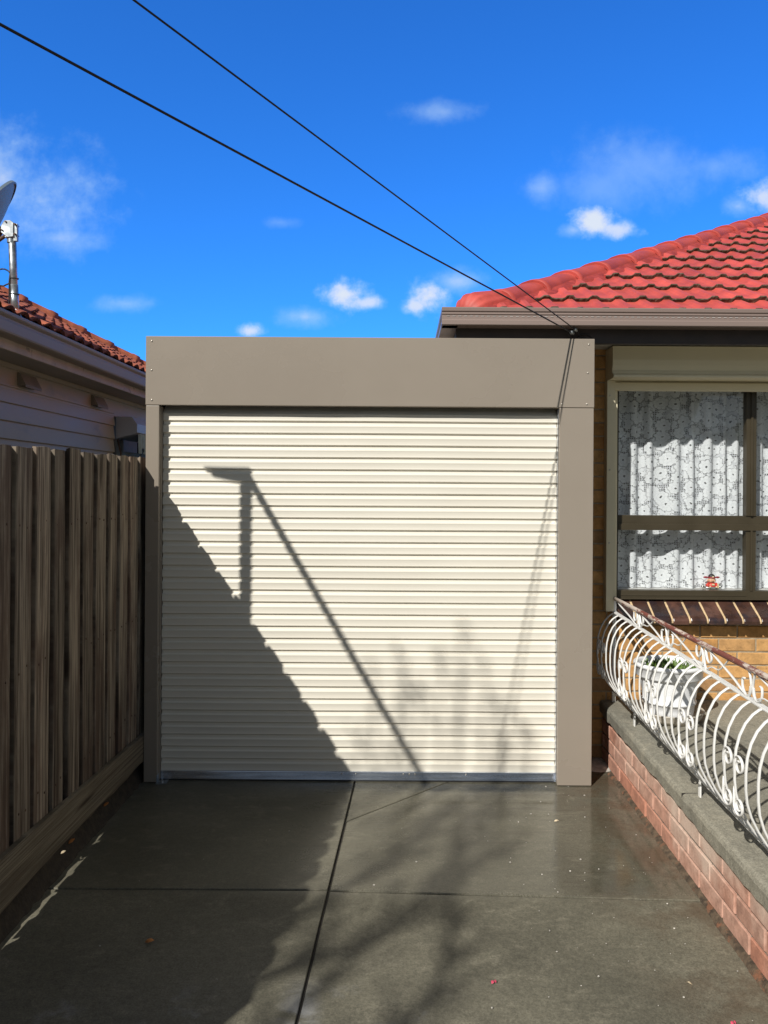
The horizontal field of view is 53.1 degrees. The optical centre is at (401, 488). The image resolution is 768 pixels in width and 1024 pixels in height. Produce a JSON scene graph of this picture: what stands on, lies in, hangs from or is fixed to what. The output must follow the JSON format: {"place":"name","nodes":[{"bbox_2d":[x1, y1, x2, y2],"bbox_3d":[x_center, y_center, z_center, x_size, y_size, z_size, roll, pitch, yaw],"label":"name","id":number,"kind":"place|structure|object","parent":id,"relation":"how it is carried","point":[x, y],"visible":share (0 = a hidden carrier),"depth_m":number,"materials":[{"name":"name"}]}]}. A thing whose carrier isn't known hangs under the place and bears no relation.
{"place":"outdoors","nodes":[
{"label":"outdoors","id":0,"kind":"place"},
{"bbox_2d":[0,762,143,943],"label":"soil","id":1,"kind":"structure","parent":0,"point":[18,908],"depth_m":3.51,"materials":[{"name":"brown soil"}]},
{"bbox_2d":[0,444,145,912],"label":"paling fence","id":2,"kind":"object","parent":1,"relation":"on","point":[72,583],"visible":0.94,"depth_m":3.52,"materials":[{"name":"brown wood"}]},
{"bbox_2d":[0,286,145,457],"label":"weatherboard house","id":3,"kind":"structure","parent":1,"relation":"on","point":[65,384],"depth_m":5.95,"materials":[{"name":"paint"}]},
{"bbox_2d":[0,180,27,319],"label":"satellite dish","id":4,"kind":"object","parent":3,"relation":"on","point":[9,230],"visible":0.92,"depth_m":4.72,"materials":[{"name":"metal"}]},
{"bbox_2d":[113,439,145,457],"bbox_3d":[-2.711,0.024,7.955,0.049,0.993,1.450,0,0,0],"label":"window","id":5,"kind":"structure","parent":3,"relation":"in","point":[121,442],"depth_m":7.39,"materials":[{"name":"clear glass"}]},
{"bbox_2d":[0,771,767,1023],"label":"driveway","id":6,"kind":"structure","parent":0,"point":[225,883],"depth_m":3.11,"materials":[{"name":"concrete"}]},
{"bbox_2d":[295,781,355,1023],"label":"joint filler","id":7,"kind":"object","parent":6,"relation":"on","point":[312,959],"depth_m":3.10,"materials":[{"name":"black rubber"}]},
{"bbox_2d":[144,336,594,785],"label":"garage","id":8,"kind":"structure","parent":6,"relation":"on","point":[368,558],"depth_m":4.56,"materials":[{"name":"beige metal"}]},
{"bbox_2d":[161,406,556,782],"bbox_3d":[-0.254,0.584,4.638,2.337,2.302,0.176,0,0,0],"label":"roller door","id":9,"kind":"structure","parent":8,"relation":"in","point":[349,593],"depth_m":4.56,"materials":[{"name":"beige metal"}]},
{"bbox_2d":[99,786,752,1020],"bbox_3d":[-0.001,1.733,3.403,2.434,0.005,2.192,0,0,0],"label":"grit","id":10,"kind":"object","parent":6,"relation":"on","point":[557,892],"visible":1,"depth_m":3.36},
{"bbox_2d":[591,757,610,771],"bbox_3d":[1.222,1.755,4.860,0.280,0.070,0.280,0,0,0],"label":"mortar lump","id":11,"kind":"object","parent":6,"relation":"on","point":[598,764],"visible":0.33,"depth_m":4.79,"materials":[{"name":"grey concrete"}]},
{"bbox_2d":[435,213,767,757],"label":"brick house","id":12,"kind":"structure","parent":6,"relation":"on","point":[687,313],"depth_m":4.95,"materials":[{"name":"beige ceramic"}]},
{"bbox_2d":[0,23,585,338],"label":"service cable","id":13,"kind":"object","parent":12,"relation":"attached to","point":[571,332],"visible":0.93,"depth_m":2.52,"materials":[{"name":"rubber"}]},
{"bbox_2d":[132,0,591,338],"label":"service cable","id":14,"kind":"object","parent":12,"relation":"attached to","point":[575,329],"visible":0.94,"depth_m":2.78,"materials":[{"name":"rubber"}]},
{"bbox_2d":[616,391,767,599],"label":"window","id":15,"kind":"structure","parent":12,"relation":"in","point":[749,523],"depth_m":4.99,"materials":[{"name":"brown metal"}]},
{"bbox_2d":[618,391,767,588],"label":"lace curtain","id":16,"kind":"object","parent":12,"relation":"hanging from","point":[630,468],"visible":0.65,"depth_m":5.16,"materials":[{"name":"white fabric"}]},
{"bbox_2d":[701,574,721,589],"bbox_3d":[2.048,0.615,5.082,0.139,0.107,0.073,0,0,0],"label":"figurine","id":17,"kind":"object","parent":12,"relation":"on","point":[711,584],"visible":1,"depth_m":5.07,"materials":[{"name":"red ceramic"}]},
{"bbox_2d":[599,700,767,979],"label":"retaining wall","id":18,"kind":"structure","parent":6,"relation":"on","point":[717,848],"depth_m":3.39,"materials":[{"name":"red brick"}]},
{"bbox_2d":[596,596,767,850],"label":"railing","id":19,"kind":"object","parent":18,"relation":"on","point":[621,693],"visible":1,"depth_m":3.44,"materials":[{"name":"white metal"}]},
{"bbox_2d":[608,772,767,995],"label":"dirt","id":20,"kind":"structure","parent":6,"relation":"on","point":[755,972],"depth_m":3.21,"materials":[{"name":"brown soil"}]},
{"bbox_2d":[0,0,767,360],"label":"sky","id":21,"kind":"structure","parent":0,"point":[545,138],"materials":[{"name":"blue"}]},
{"bbox_2d":[633,700,767,832],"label":"terrace","id":22,"kind":"structure","parent":0,"point":[757,720],"depth_m":4.13,"materials":[{"name":"concrete"}]},
{"bbox_2d":[633,700,704,725],"bbox_3d":[1.591,1.334,4.585,0.406,0.058,0.406,0,0,0],"label":"saucer","id":23,"kind":"object","parent":22,"relation":"on","point":[701,714],"visible":0.24,"depth_m":4.43,"materials":[{"name":"white ceramic"}]},
{"bbox_2d":[633,655,703,716],"bbox_3d":[1.592,1.187,4.585,0.412,0.312,0.412,0,0,0],"label":"flower pot","id":24,"kind":"object","parent":23,"relation":"on","point":[693,682],"visible":0.59,"depth_m":4.45,"materials":[{"name":"ceramic"}]},
{"bbox_2d":[641,656,695,668],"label":"weeds","id":25,"kind":"object","parent":24,"relation":"on","point":[673,663],"visible":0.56,"depth_m":4.59,"materials":[{"name":"green plant"}]}
]}

